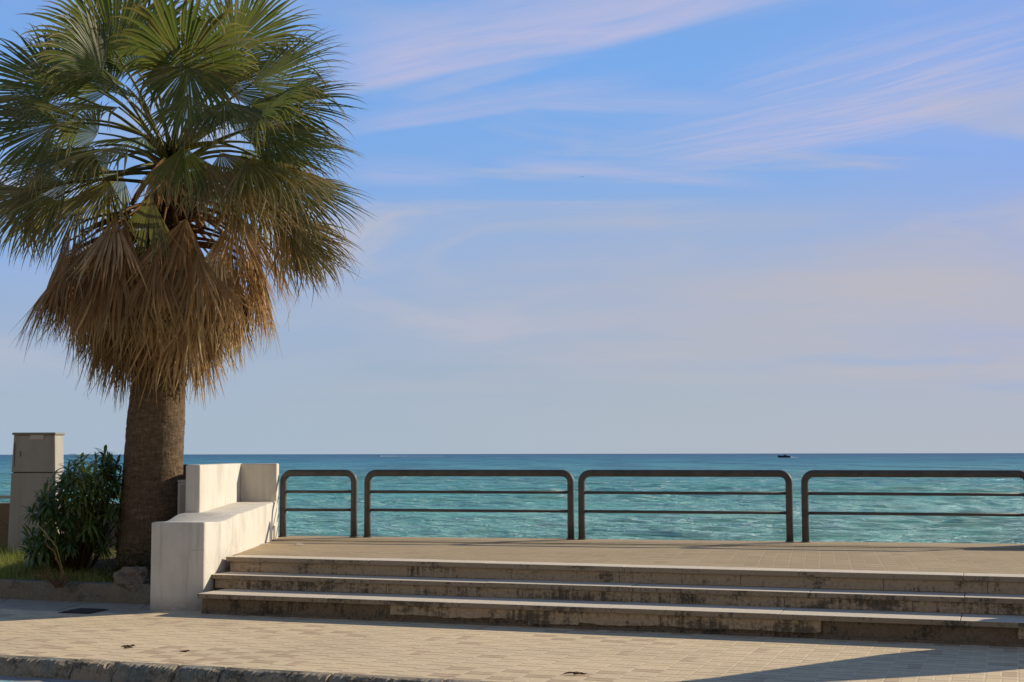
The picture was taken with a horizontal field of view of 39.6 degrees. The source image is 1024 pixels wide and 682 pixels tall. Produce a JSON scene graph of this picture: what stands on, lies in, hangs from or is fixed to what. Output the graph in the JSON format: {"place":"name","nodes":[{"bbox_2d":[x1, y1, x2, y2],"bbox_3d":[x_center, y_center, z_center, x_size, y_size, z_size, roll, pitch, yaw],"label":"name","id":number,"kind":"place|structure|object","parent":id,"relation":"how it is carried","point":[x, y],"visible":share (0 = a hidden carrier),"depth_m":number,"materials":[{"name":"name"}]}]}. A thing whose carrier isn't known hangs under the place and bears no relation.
{"place":"outdoors","nodes":[
{"label":"outdoors","id":0,"kind":"place"},
{"bbox_2d":[0,538,150,582],"bbox_3d":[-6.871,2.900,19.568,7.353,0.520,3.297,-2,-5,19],"label":"grass","id":1,"kind":"structure","parent":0,"point":[10,565],"depth_m":18.33,"materials":[{"name":"green plant"}]},
{"bbox_2d":[8,432,64,552],"bbox_3d":[-6.896,2.232,20.657,0.710,1.798,0.368,0,-5,4],"label":"utility cabinet","id":2,"kind":"object","parent":1,"relation":"on","point":[37,458],"visible":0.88,"depth_m":20.52,"materials":[{"name":"grey plastic"}]},
{"bbox_2d":[37,524,64,580],"bbox_3d":[-5.696,2.631,17.595,0.386,0.738,0.006,0,-5,0],"label":"dry weed","id":3,"kind":"object","parent":1,"relation":"on","point":[61,567],"visible":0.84,"depth_m":17.60,"materials":[{"name":"brown plant"}]},
{"bbox_2d":[16,445,123,572],"bbox_3d":[-5.699,2.197,18.618,1.621,1.680,1.289,0,-5,0],"label":"leafy shrub","id":4,"kind":"object","parent":1,"relation":"on","point":[89,534],"visible":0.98,"depth_m":18.39,"materials":[{"name":"green plant"}]},
{"bbox_2d":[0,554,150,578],"bbox_3d":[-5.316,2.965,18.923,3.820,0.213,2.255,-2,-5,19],"label":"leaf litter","id":5,"kind":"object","parent":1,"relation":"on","point":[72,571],"visible":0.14,"depth_m":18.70,"materials":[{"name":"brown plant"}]},
{"bbox_2d":[0,495,179,667],"bbox_3d":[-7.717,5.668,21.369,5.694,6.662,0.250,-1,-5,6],"label":"sea wall","id":6,"kind":"structure","parent":1,"relation":"on","point":[4,517],"depth_m":21.46,"materials":[{"name":"brown concrete"}]},
{"bbox_2d":[96,542,150,580],"bbox_3d":[-4.770,2.772,17.860,0.894,0.493,0.691,0,-5,0],"label":"ground shrub","id":7,"kind":"object","parent":1,"relation":"on","point":[118,566],"visible":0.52,"depth_m":17.80,"materials":[{"name":"green plant"}]},
{"bbox_2d":[113,566,149,591],"bbox_3d":[-4.593,2.937,17.184,0.462,0.433,0.403,0,-5,0],"label":"rock","id":8,"kind":"object","parent":1,"relation":"on","point":[127,578],"visible":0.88,"depth_m":17.06,"materials":[{"name":"grey stone"}]},
{"bbox_2d":[183,464,188,479],"bbox_3d":[-4.553,2.637,19.754,0.100,1.840,0.100,0,-5,0],"label":"wooden post","id":9,"kind":"object","parent":1,"relation":"on","point":[184,471],"visible":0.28,"depth_m":19.77,"materials":[{"name":"brown wood"}]},
{"bbox_2d":[0,0,376,570],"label":"palm tree","id":10,"kind":"object","parent":1,"relation":"on","point":[159,307],"visible":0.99,"depth_m":18.30,"materials":[{"name":"green plant"}]},
{"bbox_2d":[0,453,1023,543],"bbox_3d":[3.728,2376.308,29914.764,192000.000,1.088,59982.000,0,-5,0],"label":"sea","id":11,"kind":"structure","parent":0,"point":[866,528],"depth_m":146.04,"materials":[{"name":"liquid"}]},
{"bbox_2d":[778,455,789,457],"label":"motor boat","id":12,"kind":"object","parent":11,"relation":"on","point":[783,456],"visible":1,"depth_m":1521.19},
{"bbox_2d":[0,599,1023,681],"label":"pavement","id":13,"kind":"structure","parent":0,"point":[45,628],"depth_m":12.93,"materials":[{"name":"beige stone"}]},
{"bbox_2d":[0,579,150,603],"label":"planter wall","id":14,"kind":"structure","parent":13,"relation":"on","point":[99,592],"depth_m":17.28,"materials":[{"name":"concrete"}]},
{"bbox_2d":[34,562,81,587],"bbox_3d":[-5.512,2.820,17.148,0.559,0.308,0.518,0,-5,0],"label":"dead weed","id":15,"kind":"object","parent":14,"relation":"on","point":[58,584],"visible":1,"depth_m":17.14,"materials":[{"name":"brown plant"}]},
{"bbox_2d":[58,608,108,613],"bbox_3d":[-4.865,3.066,16.170,0.399,0.012,0.468,-1,-5,13],"label":"drain cover","id":16,"kind":"object","parent":13,"relation":"on","point":[85,610],"visible":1,"depth_m":16.13,"materials":[{"name":"metal"}]},
{"bbox_2d":[121,644,134,647],"bbox_3d":[-3.535,2.810,13.094,0.126,0.032,0.116,0,-5,0],"label":"dry leaf","id":17,"kind":"object","parent":13,"relation":"on","point":[127,646],"visible":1,"depth_m":13.06,"materials":[{"name":"brown plant"}]},
{"bbox_2d":[150,463,278,610],"bbox_3d":[-3.761,2.461,18.554,0.760,1.698,4.481,0,-5,0],"label":"bench","id":18,"kind":"object","parent":13,"relation":"on","point":[231,509],"visible":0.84,"depth_m":17.25,"materials":[{"name":"paint"}]},
{"bbox_2d":[177,480,185,514],"bbox_3d":[-4.202,2.164,18.286,0.137,0.757,0.322,0,-5,0],"label":"meter box","id":19,"kind":"object","parent":18,"relation":"attached to","point":[181,494],"visible":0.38,"depth_m":18.15,"materials":[{"name":"grey plastic"}]},
{"bbox_2d":[180,485,185,513],"bbox_3d":[-4.187,2.173,18.138,0.103,0.677,0.016,0,-5,0],"label":"door","id":20,"kind":"structure","parent":19,"relation":"in","point":[182,487],"depth_m":18.14,"materials":[{"name":"plastic"}]},
{"bbox_2d":[0,655,492,681],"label":"kerb","id":21,"kind":"structure","parent":13,"relation":"on","point":[69,668],"depth_m":11.99,"materials":[{"name":"stone"}]},
{"bbox_2d":[564,671,587,674],"bbox_3d":[0.506,2.673,11.430,0.203,0.025,0.090,-1,-5,13],"label":"dry leaf","id":22,"kind":"object","parent":13,"relation":"on","point":[576,673],"visible":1,"depth_m":11.44,"materials":[{"name":"brown plant"}]},
{"bbox_2d":[197,555,1023,646],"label":"staircase","id":23,"kind":"structure","parent":13,"relation":"on","point":[559,595],"depth_m":14.79,"materials":[{"name":"stone"}]},
{"bbox_2d":[0,0,1023,454],"label":"sky","id":24,"kind":"structure","parent":0,"point":[788,226],"materials":[{"name":"blue"}]},
{"bbox_2d":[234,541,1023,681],"bbox_3d":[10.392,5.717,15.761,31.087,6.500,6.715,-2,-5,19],"label":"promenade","id":25,"kind":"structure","parent":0,"point":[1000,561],"depth_m":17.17,"materials":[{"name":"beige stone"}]},
{"bbox_2d":[272,536,1023,548],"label":"promenade edging","id":26,"kind":"object","parent":25,"relation":"on","point":[684,542],"depth_m":19.37,"materials":[{"name":"beige stone"}]},
{"bbox_2d":[278,470,357,537],"bbox_3d":[-2.829,2.388,20.796,1.188,1.014,0.130,-1,-5,6],"label":"railing","id":27,"kind":"object","parent":26,"relation":"on","point":[287,474],"visible":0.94,"depth_m":20.78,"materials":[{"name":"metal"}]},
{"bbox_2d":[363,470,574,539],"bbox_3d":[-0.635,2.356,20.425,3.122,1.014,0.130,-1,-5,11],"label":"railing","id":28,"kind":"object","parent":26,"relation":"on","point":[567,475],"visible":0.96,"depth_m":20.41,"materials":[{"name":"metal"}]},
{"bbox_2d":[577,470,794,541],"bbox_3d":[2.390,2.300,19.778,3.016,1.014,0.130,-1,-5,13],"label":"railing","id":29,"kind":"object","parent":26,"relation":"on","point":[784,475],"visible":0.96,"depth_m":19.76,"materials":[{"name":"metal"}]},
{"bbox_2d":[801,470,1023,542],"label":"railing","id":30,"kind":"object","parent":26,"relation":"on","point":[805,492],"visible":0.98,"depth_m":19.10,"materials":[{"name":"metal"}]},
{"label":"road","id":31,"kind":"structure","parent":0,"visible":0},
{"bbox_2d":[0,675,100,681],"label":"gutter","id":32,"kind":"object","parent":31,"relation":"on","point":[21,679],"depth_m":12.24,"materials":[{"name":"concrete"}]}
]}

